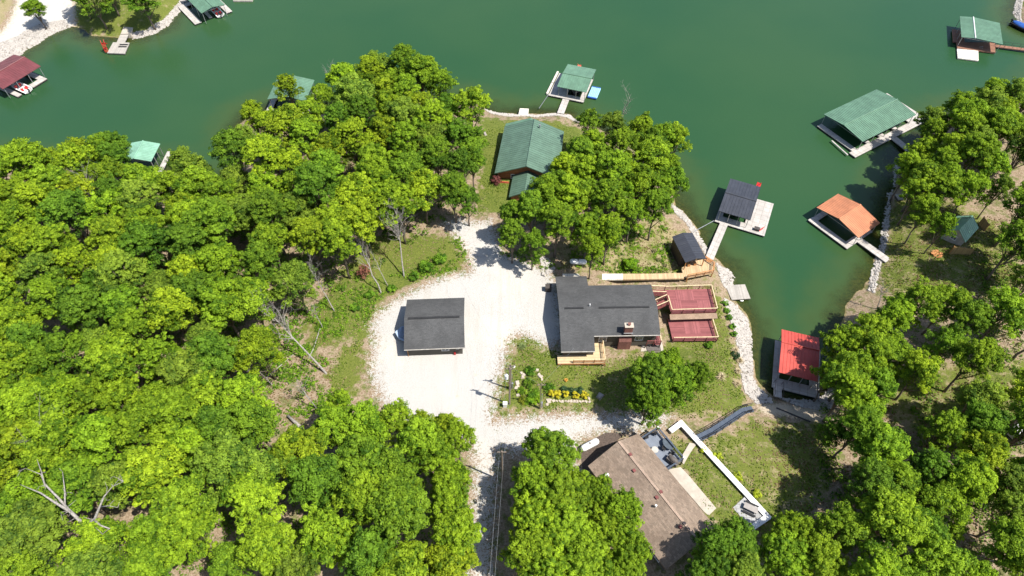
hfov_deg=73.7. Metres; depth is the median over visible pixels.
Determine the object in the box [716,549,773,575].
broadleaf tree
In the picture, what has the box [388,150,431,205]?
broadleaf tree
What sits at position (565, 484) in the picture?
broadleaf tree
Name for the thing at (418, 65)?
broadleaf tree
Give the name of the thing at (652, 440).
deck
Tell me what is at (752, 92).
water
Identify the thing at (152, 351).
broadleaf tree
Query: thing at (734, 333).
azalea
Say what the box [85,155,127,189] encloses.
broadleaf tree
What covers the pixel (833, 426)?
broadleaf tree
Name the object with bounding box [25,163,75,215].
broadleaf tree
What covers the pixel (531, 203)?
broadleaf tree
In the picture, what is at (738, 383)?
ornamental grass
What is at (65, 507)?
dead tree
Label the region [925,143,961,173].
broadleaf tree
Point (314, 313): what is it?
dead tree
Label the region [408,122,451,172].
broadleaf tree
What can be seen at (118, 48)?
swim platform
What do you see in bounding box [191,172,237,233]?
broadleaf tree
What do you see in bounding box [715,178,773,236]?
covered dock
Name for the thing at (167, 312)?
broadleaf tree
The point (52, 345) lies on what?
broadleaf tree
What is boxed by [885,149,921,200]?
broadleaf tree
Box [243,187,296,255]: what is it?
broadleaf tree
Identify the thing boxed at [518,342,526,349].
yucca
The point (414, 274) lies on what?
green bush
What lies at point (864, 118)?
covered dock
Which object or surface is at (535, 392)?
garden shrub
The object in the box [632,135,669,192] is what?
broadleaf tree
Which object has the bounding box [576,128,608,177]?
broadleaf tree
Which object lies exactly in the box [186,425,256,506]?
broadleaf tree
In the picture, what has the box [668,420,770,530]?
walkway
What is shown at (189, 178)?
broadleaf tree
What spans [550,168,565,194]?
broadleaf tree
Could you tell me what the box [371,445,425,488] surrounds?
broadleaf tree
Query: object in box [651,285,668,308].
outdoor stairs
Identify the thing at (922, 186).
broadleaf tree
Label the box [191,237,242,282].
broadleaf tree
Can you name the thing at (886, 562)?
broadleaf tree
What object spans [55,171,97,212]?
broadleaf tree
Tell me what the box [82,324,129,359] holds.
broadleaf tree
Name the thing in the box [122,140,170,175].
covered dock
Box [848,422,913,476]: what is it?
broadleaf tree
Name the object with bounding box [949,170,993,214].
broadleaf tree
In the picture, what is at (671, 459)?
grill
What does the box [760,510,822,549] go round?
broadleaf tree
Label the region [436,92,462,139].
broadleaf tree
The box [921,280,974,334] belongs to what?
broadleaf tree
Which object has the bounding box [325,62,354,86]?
broadleaf tree
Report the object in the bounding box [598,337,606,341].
window
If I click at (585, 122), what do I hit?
broadleaf tree
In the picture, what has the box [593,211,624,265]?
broadleaf tree
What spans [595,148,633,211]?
broadleaf tree
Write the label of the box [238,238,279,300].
broadleaf tree
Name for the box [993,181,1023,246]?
broadleaf tree
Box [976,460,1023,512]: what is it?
broadleaf tree
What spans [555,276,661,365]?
house
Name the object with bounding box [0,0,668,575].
gravel road
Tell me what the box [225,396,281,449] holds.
broadleaf tree
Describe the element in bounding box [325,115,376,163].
broadleaf tree
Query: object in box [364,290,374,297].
green bush
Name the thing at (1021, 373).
broadleaf tree
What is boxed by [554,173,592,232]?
broadleaf tree
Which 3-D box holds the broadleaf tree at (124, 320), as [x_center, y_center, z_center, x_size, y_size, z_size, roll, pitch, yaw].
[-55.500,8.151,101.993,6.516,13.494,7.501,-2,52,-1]
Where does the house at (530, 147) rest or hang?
on the ground at (856, 304)
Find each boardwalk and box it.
[563,274,622,280]
[623,273,683,280]
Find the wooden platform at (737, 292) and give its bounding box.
[726,284,750,299]
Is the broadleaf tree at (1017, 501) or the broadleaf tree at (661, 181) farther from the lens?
the broadleaf tree at (661, 181)
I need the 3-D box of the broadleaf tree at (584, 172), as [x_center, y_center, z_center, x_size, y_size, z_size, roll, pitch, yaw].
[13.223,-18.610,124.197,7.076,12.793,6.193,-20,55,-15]
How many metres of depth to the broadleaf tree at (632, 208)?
116.77 m
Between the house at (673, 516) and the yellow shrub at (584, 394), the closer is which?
the house at (673, 516)
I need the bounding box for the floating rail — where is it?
[831,140,847,154]
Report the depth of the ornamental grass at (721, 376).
107.36 m
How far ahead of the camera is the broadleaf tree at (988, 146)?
122.97 m
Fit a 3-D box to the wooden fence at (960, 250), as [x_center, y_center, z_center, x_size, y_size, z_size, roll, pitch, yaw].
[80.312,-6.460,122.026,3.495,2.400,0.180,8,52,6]
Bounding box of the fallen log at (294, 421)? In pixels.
[287,415,304,428]
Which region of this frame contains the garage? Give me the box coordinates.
[404,298,464,355]
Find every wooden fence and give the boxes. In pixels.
[948,246,974,254]
[978,216,989,230]
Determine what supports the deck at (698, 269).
on the ground at (856, 304)
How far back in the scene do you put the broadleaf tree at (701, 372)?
97.62 m
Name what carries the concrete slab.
on the ground at (856, 304)
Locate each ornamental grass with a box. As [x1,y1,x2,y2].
[716,373,725,380]
[732,378,742,387]
[735,367,741,374]
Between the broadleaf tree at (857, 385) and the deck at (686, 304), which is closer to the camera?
the broadleaf tree at (857, 385)
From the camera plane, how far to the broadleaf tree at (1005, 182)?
120.54 m
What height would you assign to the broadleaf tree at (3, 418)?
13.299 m
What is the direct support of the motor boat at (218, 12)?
on the water
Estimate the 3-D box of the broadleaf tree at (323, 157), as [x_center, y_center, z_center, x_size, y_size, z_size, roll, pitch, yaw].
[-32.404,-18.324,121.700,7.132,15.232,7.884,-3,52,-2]
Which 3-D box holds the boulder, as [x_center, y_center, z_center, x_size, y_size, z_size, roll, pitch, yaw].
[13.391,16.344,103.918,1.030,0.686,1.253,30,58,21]
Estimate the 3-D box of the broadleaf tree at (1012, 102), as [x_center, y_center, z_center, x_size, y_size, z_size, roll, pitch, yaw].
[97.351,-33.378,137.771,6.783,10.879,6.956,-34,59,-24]
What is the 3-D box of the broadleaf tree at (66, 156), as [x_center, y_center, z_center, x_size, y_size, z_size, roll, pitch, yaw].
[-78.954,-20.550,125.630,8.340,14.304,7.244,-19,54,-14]
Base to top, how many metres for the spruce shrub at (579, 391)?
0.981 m
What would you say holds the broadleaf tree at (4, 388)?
on the ground at (856, 304)
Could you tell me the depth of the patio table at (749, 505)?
92.66 m
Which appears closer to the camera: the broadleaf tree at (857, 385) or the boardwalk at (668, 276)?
the broadleaf tree at (857, 385)
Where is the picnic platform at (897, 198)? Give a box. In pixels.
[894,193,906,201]
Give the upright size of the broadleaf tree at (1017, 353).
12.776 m
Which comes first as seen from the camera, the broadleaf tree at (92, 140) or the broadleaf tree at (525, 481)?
the broadleaf tree at (525, 481)
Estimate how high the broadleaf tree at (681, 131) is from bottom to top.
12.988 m
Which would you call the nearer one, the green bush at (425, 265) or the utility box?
the utility box
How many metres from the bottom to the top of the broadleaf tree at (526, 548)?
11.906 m
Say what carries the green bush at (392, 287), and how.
on the ground at (856, 304)
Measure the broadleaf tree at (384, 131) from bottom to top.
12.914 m
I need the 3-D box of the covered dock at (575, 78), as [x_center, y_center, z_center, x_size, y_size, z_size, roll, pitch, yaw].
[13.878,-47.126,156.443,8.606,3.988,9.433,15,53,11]
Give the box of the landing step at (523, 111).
[518,108,528,115]
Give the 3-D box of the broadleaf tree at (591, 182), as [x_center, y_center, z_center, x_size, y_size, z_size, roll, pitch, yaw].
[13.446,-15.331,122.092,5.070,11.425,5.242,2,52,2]
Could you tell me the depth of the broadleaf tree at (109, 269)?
102.75 m
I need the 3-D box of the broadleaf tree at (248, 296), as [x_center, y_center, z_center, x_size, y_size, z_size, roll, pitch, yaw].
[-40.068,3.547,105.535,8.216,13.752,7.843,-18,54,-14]
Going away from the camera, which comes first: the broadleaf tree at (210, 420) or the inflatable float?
the broadleaf tree at (210, 420)
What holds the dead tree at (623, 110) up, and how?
in the water
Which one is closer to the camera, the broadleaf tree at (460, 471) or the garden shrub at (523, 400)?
the broadleaf tree at (460, 471)
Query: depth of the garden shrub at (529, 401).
102.58 m
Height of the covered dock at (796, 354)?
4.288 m
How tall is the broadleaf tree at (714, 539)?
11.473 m
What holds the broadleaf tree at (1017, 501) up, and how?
on the ground at (856, 304)
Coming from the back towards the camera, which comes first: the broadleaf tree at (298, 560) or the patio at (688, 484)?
the patio at (688, 484)
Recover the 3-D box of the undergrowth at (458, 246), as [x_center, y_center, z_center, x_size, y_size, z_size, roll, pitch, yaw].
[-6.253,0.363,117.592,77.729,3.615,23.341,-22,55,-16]
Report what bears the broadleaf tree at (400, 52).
on the ground at (856, 304)
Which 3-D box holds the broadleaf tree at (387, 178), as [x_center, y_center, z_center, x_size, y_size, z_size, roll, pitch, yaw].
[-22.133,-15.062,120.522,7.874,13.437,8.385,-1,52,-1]
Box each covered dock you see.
[0,55,47,97]
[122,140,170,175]
[178,0,231,25]
[267,76,314,109]
[548,64,595,103]
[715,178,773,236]
[772,329,819,398]
[808,194,879,249]
[817,89,921,158]
[952,16,1002,53]
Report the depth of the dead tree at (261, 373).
102.82 m
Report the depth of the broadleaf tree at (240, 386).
91.93 m
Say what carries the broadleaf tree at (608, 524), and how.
on the ground at (856, 304)
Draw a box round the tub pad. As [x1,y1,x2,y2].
[641,342,662,352]
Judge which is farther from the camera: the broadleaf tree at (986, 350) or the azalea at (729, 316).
the azalea at (729, 316)
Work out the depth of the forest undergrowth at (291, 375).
105.82 m
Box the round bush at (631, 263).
[623,257,638,269]
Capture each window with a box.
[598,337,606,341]
[634,336,643,340]
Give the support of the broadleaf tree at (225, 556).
on the ground at (856, 304)
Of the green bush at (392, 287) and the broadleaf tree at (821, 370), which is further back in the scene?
the green bush at (392, 287)
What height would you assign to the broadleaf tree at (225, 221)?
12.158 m
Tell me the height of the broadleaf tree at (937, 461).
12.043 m
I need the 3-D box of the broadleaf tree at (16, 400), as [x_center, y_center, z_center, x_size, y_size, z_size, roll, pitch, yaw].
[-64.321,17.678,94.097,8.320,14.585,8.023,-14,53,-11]
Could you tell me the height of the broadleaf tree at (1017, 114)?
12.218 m
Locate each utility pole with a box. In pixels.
[497,451,505,481]
[505,367,513,404]
[506,364,514,389]
[537,383,544,408]
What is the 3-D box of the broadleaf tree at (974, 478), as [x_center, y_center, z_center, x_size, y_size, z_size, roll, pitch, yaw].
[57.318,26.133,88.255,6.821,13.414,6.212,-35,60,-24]
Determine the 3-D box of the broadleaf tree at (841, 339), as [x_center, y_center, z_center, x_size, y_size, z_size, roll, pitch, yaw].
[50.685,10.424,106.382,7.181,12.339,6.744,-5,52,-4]
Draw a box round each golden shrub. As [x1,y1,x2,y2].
[712,452,722,459]
[733,471,742,480]
[752,488,761,497]
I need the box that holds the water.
[0,0,1023,399]
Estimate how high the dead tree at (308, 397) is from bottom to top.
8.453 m
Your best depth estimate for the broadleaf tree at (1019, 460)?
88.87 m
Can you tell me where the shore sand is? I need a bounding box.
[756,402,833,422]
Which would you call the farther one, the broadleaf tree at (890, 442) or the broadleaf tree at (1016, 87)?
the broadleaf tree at (1016, 87)
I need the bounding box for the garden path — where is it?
[682,443,695,463]
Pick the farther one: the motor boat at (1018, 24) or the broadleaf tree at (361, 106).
the motor boat at (1018, 24)
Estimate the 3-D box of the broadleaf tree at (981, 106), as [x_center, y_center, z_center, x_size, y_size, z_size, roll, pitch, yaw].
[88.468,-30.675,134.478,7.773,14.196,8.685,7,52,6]
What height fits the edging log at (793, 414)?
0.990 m
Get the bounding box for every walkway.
[116,34,128,42]
[557,99,568,114]
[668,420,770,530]
[706,223,727,259]
[773,380,783,398]
[857,239,888,262]
[891,137,912,154]
[995,42,1023,50]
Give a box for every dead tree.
[13,396,63,443]
[18,460,123,535]
[69,160,95,196]
[246,361,272,385]
[255,290,326,373]
[287,377,316,407]
[306,255,333,310]
[306,300,322,326]
[350,233,381,293]
[367,246,387,285]
[376,196,409,276]
[622,82,631,116]
[877,282,891,306]
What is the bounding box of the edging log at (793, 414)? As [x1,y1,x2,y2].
[776,407,810,421]
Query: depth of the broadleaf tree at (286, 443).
85.69 m
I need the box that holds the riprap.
[0,0,1023,409]
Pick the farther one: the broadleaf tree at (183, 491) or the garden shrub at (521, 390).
the garden shrub at (521, 390)
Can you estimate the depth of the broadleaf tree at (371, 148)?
121.53 m
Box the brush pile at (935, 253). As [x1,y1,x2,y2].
[930,250,942,257]
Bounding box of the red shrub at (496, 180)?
[490,174,501,184]
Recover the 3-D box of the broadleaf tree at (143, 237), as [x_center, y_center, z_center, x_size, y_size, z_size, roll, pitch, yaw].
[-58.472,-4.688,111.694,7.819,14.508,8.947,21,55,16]
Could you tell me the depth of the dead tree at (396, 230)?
113.61 m
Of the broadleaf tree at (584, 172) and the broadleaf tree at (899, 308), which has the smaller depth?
the broadleaf tree at (899, 308)
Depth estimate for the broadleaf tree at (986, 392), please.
93.09 m
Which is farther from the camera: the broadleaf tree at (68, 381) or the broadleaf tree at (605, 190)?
the broadleaf tree at (605, 190)
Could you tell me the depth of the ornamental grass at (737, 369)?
109.55 m
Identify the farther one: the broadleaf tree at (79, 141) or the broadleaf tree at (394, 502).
the broadleaf tree at (79, 141)
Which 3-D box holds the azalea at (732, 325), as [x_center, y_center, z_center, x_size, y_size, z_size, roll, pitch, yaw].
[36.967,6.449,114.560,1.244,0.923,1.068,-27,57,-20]
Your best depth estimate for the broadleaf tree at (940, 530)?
82.03 m
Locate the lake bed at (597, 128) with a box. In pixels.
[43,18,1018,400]
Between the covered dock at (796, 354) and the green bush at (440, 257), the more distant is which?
the green bush at (440, 257)
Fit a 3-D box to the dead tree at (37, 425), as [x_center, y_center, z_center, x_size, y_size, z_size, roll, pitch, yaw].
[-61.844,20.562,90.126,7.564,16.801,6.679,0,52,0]
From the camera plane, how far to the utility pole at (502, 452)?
90.71 m
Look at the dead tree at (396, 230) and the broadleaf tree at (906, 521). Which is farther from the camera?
the dead tree at (396, 230)
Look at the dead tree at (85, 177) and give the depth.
117.89 m
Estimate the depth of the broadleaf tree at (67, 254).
106.80 m
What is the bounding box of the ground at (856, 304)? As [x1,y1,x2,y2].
[0,0,1023,575]
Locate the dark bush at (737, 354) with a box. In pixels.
[731,351,739,359]
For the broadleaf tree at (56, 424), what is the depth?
87.03 m
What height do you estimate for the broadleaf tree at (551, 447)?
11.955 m
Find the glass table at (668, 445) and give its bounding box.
[663,438,673,449]
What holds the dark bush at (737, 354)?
on the ground at (856, 304)
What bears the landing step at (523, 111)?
on the ground at (856, 304)
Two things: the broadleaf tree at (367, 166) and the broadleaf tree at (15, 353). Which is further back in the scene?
the broadleaf tree at (367, 166)
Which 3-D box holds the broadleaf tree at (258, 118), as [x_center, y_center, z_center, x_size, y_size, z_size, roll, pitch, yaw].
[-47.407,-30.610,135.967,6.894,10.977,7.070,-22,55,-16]
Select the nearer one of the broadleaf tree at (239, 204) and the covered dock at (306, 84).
the broadleaf tree at (239, 204)
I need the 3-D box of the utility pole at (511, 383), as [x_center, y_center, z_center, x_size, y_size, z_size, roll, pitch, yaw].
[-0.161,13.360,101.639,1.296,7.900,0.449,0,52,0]
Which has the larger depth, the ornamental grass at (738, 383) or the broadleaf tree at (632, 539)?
the ornamental grass at (738, 383)
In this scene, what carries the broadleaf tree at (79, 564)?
on the ground at (856, 304)
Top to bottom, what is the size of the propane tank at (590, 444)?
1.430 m
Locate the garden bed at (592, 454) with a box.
[580,433,624,469]
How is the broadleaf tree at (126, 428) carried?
on the ground at (856, 304)
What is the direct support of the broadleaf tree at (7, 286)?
on the ground at (856, 304)
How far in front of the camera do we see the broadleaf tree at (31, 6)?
166.11 m
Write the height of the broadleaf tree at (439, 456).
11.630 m
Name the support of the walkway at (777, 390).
attached to the covered dock at (796, 354)
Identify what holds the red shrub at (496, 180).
on the ground at (856, 304)
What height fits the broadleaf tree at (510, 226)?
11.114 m
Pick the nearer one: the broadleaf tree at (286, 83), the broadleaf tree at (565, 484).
the broadleaf tree at (565, 484)
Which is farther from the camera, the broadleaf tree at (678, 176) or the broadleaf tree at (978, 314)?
the broadleaf tree at (678, 176)
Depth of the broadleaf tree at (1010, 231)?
110.15 m
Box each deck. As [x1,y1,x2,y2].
[629,426,684,469]
[663,285,717,319]
[667,319,718,342]
[681,257,714,281]
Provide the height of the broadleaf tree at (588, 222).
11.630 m
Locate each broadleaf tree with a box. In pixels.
[0,137,52,181]
[0,166,11,183]
[0,174,43,225]
[0,198,40,249]
[0,220,58,261]
[0,247,30,304]
[0,270,24,301]
[0,299,47,340]
[0,340,43,388]
[0,376,66,437]
[0,377,30,416]
[0,401,16,456]
[0,413,48,478]
[0,449,19,493]
[0,471,69,524]
[0,489,10,516]
[0,494,75,575]
[0,544,63,575]
[2,320,48,358]
[11,162,27,180]
[11,440,82,490]
[12,250,65,294]
[13,174,63,237]
[15,398,81,458]
[19,0,47,29]
[22,326,87,381]
[23,145,55,168]
[23,221,84,268]
[24,269,82,331]
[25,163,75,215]
[35,187,94,250]
[40,454,108,518]
[45,371,104,417]
[50,142,96,178]
[50,285,104,331]
[52,244,94,284]
[53,540,125,575]
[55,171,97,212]
[56,515,133,571]
[61,135,95,166]
[68,410,124,467]
[70,0,91,19]
[70,368,119,414]
[74,0,115,29]
[75,269,118,310]
[76,330,141,388]
[79,188,132,225]
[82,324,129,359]
[83,213,127,250]
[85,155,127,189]
[86,131,118,178]
[86,241,137,274]
[87,248,148,312]
[87,459,148,509]
[89,170,123,217]
[94,130,131,163]
[94,377,144,425]
[95,281,144,335]
[96,141,130,177]
[97,0,120,16]
[107,302,157,360]
[110,402,167,464]
[112,219,173,274]
[113,437,189,508]
[115,175,160,228]
[118,162,163,214]
[118,538,186,575]
[120,0,161,29]
[122,201,170,262]
[123,507,190,575]
[133,331,182,382]
[135,380,186,434]
[136,268,173,310]
[140,385,204,438]
[143,284,199,335]
[149,467,224,535]
[151,170,179,205]
[154,345,225,404]
[158,214,212,260]
[161,192,196,225]
[162,503,218,564]
[163,423,208,472]
[164,145,190,171]
[165,198,208,243]
[165,254,204,281]
[165,268,215,318]
[170,152,214,182]
[171,165,212,196]
[179,370,231,412]
[181,195,236,265]
[184,319,232,343]
[184,329,239,379]
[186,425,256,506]
[190,402,234,446]
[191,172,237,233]
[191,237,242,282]
[194,275,240,336]
[202,195,239,248]
[206,536,261,575]
[207,125,249,189]
[218,464,286,534]
[219,165,249,198]
[219,372,274,410]
[222,444,287,511]
[224,276,275,324]
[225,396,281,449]
[227,193,257,240]
[229,322,287,379]
[231,124,257,167]
[235,518,299,575]
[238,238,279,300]
[239,99,262,132]
[240,132,286,189]
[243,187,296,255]
[246,169,283,220]
[246,221,292,266]
[247,185,279,216]
[253,106,278,136]
[254,133,286,178]
[263,102,315,150]
[267,258,318,313]
[267,423,328,480]
[270,144,307,183]
[271,538,320,575]
[273,73,304,105]
[276,192,314,241]
[278,169,325,194]
[285,453,344,510]
[286,216,328,273]
[288,114,321,159]
[293,160,339,207]
[294,498,358,568]
[295,96,326,128]
[304,83,334,114]
[306,131,353,169]
[307,148,345,199]
[312,198,347,234]
[312,216,361,278]
[312,402,354,449]
[316,388,353,421]
[323,100,349,153]
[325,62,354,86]
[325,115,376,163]
[330,72,376,135]
[330,470,386,525]
[332,431,396,481]
[333,171,383,217]
[336,192,388,257]
[338,525,394,575]
[342,94,377,140]
[344,398,390,457]
[353,54,384,96]
[353,153,392,210]
[357,141,393,168]
[360,49,396,74]
[363,476,430,546]
[367,539,435,575]
[368,169,400,226]
[369,112,396,166]
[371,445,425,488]
[372,73,404,109]
[373,180,426,244]
[374,88,408,119]
[377,397,421,446]
[382,67,399,77]
[384,95,428,141]
[385,117,422,160]
[388,43,415,73]
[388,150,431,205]
[393,73,420,103]
[394,416,440,470]
[398,52,438,105]
[404,91,432,120]
[406,167,441,223]
[407,431,459,484]
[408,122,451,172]
[409,408,434,424]
[411,98,453,138]
[416,55,444,97]
[418,132,451,193]
[422,534,481,575]
[425,475,473,528]
[426,67,459,97]
[429,460,472,501]
[431,412,462,435]
[431,507,486,556]
[435,170,470,222]
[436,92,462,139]
[437,417,477,460]
[444,117,473,150]
[446,146,478,201]
[449,85,493,127]
[451,185,481,225]
[457,121,488,147]
[459,137,486,186]
[497,217,525,263]
[497,524,553,575]
[499,199,524,224]
[508,458,557,511]
[508,488,561,536]
[512,188,549,243]
[518,227,550,270]
[521,426,582,485]
[527,544,588,575]
[528,172,568,230]
[531,466,593,515]
[536,196,579,257]
[540,500,601,554]
[548,151,580,176]
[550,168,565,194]
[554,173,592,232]
[556,529,614,575]
[559,136,597,171]
[566,211,603,258]
[571,154,602,179]
[573,108,605,137]
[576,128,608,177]
[578,233,603,278]
[581,178,599,211]
[581,472,613,515]
[586,505,629,557]
[590,142,611,181]
[590,177,627,217]
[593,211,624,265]
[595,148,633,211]
[598,484,644,529]
[599,111,626,139]
[600,549,645,575]
[604,126,639,158]
[610,523,654,573]
[614,154,642,178]
[614,179,636,217]
[616,196,653,242]
[619,163,659,216]
[624,351,686,401]
[625,381,670,428]
[627,111,652,161]
[628,126,669,163]
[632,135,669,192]
[638,188,675,240]
[648,173,679,196]
[653,121,677,153]
[656,153,681,175]
[656,363,696,408]
[657,346,689,366]
[660,166,689,208]
[667,121,692,153]
[675,549,737,575]
[685,360,715,400]
[688,517,740,566]
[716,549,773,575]
[717,515,761,560]
[756,528,812,575]
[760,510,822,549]
[794,530,850,575]
[809,358,841,401]
[811,499,876,557]
[813,415,848,453]
[818,321,863,373]
[819,361,876,422]
[825,348,876,401]
[831,403,883,458]
[838,392,886,431]
[844,454,900,515]
[846,539,910,575]
[848,329,896,375]
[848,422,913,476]
[851,311,896,348]
[855,485,932,554]
[865,366,899,406]
[869,460,922,503]
[875,292,915,331]
[875,329,914,381]
[877,557,928,575]
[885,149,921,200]
[891,505,950,556]
[892,275,948,330]
[892,347,944,400]
[896,176,940,225]
[900,157,943,211]
[902,528,977,575]
[903,136,938,159]
[903,193,941,243]
[903,445,959,490]
[908,479,972,540]
[913,105,951,150]
[917,406,970,456]
[918,115,949,146]
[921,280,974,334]
[922,172,965,224]
[922,325,966,369]
[923,212,960,253]
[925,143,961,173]
[931,161,965,197]
[935,132,972,164]
[941,450,997,507]
[942,89,978,133]
[943,336,1011,392]
[945,97,991,133]
[945,299,995,340]
[947,107,987,134]
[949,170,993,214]
[949,397,1015,453]
[949,427,1012,474]
[953,378,1009,418]
[958,131,1002,172]
[958,549,1002,575]
[962,124,997,168]
[968,515,1023,572]
[972,148,1011,188]
[973,77,1012,95]
[973,284,1023,341]
[975,85,1008,111]
[976,172,1015,218]
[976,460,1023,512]
[976,486,1023,537]
[982,106,1020,141]
[985,219,1023,279]
[991,105,1023,141]
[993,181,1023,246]
[993,550,1023,575]
[1001,96,1021,111]
[1001,217,1023,266]
[1002,76,1023,108]
[1002,263,1023,310]
[1002,378,1023,427]
[1004,133,1023,169]
[1004,454,1023,465]
[1005,397,1023,446]
[1008,122,1023,165]
[1009,367,1023,408]
[1011,245,1023,289]
[1012,319,1023,360]
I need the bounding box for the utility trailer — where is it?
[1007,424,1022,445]
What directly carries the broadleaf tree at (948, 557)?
on the ground at (856, 304)
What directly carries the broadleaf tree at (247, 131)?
on the ground at (856, 304)
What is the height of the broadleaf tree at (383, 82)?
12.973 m
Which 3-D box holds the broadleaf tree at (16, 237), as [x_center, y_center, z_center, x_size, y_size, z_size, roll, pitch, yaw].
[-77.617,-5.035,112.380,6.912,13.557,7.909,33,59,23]
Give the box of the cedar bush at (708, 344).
[704,341,712,348]
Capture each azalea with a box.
[726,314,732,319]
[728,323,735,329]
[730,331,737,336]
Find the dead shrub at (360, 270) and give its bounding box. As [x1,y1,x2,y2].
[356,264,371,278]
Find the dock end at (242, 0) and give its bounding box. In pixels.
[233,0,252,1]
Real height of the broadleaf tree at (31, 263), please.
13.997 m
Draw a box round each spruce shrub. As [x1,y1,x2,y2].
[560,385,568,393]
[566,387,575,394]
[575,386,583,394]
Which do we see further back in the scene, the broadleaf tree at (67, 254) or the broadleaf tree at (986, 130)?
the broadleaf tree at (986, 130)
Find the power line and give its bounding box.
[490,451,503,567]
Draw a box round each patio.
[669,467,715,514]
[733,497,762,522]
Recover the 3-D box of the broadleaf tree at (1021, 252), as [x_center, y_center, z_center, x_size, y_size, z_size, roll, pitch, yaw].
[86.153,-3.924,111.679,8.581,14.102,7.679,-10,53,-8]
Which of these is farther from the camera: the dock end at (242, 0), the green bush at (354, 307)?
the dock end at (242, 0)
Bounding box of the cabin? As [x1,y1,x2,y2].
[941,215,978,245]
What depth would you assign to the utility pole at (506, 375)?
96.19 m
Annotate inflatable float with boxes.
[587,86,600,98]
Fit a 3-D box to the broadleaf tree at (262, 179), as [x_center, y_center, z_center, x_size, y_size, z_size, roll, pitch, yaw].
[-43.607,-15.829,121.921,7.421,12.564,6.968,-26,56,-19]
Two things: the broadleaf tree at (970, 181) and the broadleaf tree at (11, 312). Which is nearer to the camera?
the broadleaf tree at (11, 312)
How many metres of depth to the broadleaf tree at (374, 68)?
139.72 m
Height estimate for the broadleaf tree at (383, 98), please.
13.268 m
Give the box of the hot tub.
[646,342,660,352]
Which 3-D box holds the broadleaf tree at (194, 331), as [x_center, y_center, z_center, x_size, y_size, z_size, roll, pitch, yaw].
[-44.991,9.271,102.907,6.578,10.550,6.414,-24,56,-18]
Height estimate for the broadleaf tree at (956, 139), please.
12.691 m
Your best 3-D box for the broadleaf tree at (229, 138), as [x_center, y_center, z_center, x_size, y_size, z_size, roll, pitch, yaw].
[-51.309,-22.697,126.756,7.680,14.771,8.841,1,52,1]
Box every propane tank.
[570,259,586,265]
[581,438,598,450]
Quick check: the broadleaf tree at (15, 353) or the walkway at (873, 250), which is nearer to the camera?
the broadleaf tree at (15, 353)
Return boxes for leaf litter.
[253,207,1020,574]
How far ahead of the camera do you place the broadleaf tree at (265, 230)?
109.81 m
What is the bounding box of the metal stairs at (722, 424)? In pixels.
[696,403,755,440]
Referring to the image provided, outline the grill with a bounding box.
[665,454,679,467]
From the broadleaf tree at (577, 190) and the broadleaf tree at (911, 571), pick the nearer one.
the broadleaf tree at (911, 571)
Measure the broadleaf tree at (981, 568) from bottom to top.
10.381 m
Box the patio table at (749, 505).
[742,500,758,516]
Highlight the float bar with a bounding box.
[546,71,558,94]
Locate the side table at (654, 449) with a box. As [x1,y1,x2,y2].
[651,446,657,452]
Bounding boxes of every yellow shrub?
[548,389,554,396]
[554,390,561,398]
[562,391,568,397]
[572,391,579,398]
[581,390,588,398]
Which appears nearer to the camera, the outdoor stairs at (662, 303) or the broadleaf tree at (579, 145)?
the outdoor stairs at (662, 303)
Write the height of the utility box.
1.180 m
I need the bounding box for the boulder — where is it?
[596,392,603,399]
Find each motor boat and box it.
[10,81,31,93]
[210,7,223,17]
[395,326,403,340]
[570,90,579,95]
[1010,19,1023,30]
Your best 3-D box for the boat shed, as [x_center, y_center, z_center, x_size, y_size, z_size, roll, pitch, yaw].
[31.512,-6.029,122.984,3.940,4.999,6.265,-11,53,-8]
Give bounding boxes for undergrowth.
[5,123,1023,575]
[251,225,675,418]
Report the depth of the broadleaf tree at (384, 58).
144.11 m
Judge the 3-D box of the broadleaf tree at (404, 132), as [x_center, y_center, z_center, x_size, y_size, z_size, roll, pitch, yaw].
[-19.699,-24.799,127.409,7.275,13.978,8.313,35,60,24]
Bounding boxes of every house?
[495,118,563,200]
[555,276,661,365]
[588,434,712,570]
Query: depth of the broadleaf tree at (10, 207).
109.47 m
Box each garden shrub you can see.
[517,386,527,395]
[518,395,525,404]
[523,377,534,388]
[524,365,535,375]
[524,396,534,404]
[527,387,539,397]
[532,396,541,404]
[542,382,555,392]
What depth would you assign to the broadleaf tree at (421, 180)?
116.92 m
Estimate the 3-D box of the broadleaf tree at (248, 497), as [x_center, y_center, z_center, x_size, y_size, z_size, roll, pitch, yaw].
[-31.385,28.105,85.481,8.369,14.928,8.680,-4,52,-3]
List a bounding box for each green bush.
[349,302,359,310]
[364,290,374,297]
[387,284,396,291]
[408,271,418,280]
[419,260,433,273]
[432,251,447,263]
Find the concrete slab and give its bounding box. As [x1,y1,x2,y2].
[121,27,132,37]
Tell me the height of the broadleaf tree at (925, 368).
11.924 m
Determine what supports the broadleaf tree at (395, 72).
on the ground at (856, 304)
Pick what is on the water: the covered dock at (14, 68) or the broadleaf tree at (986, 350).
the covered dock at (14, 68)
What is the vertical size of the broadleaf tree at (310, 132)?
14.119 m
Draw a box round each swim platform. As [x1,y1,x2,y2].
[107,42,129,54]
[957,49,978,61]
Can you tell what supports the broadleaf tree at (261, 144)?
on the ground at (856, 304)
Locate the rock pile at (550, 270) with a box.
[540,256,555,274]
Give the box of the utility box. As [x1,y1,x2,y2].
[545,284,551,291]

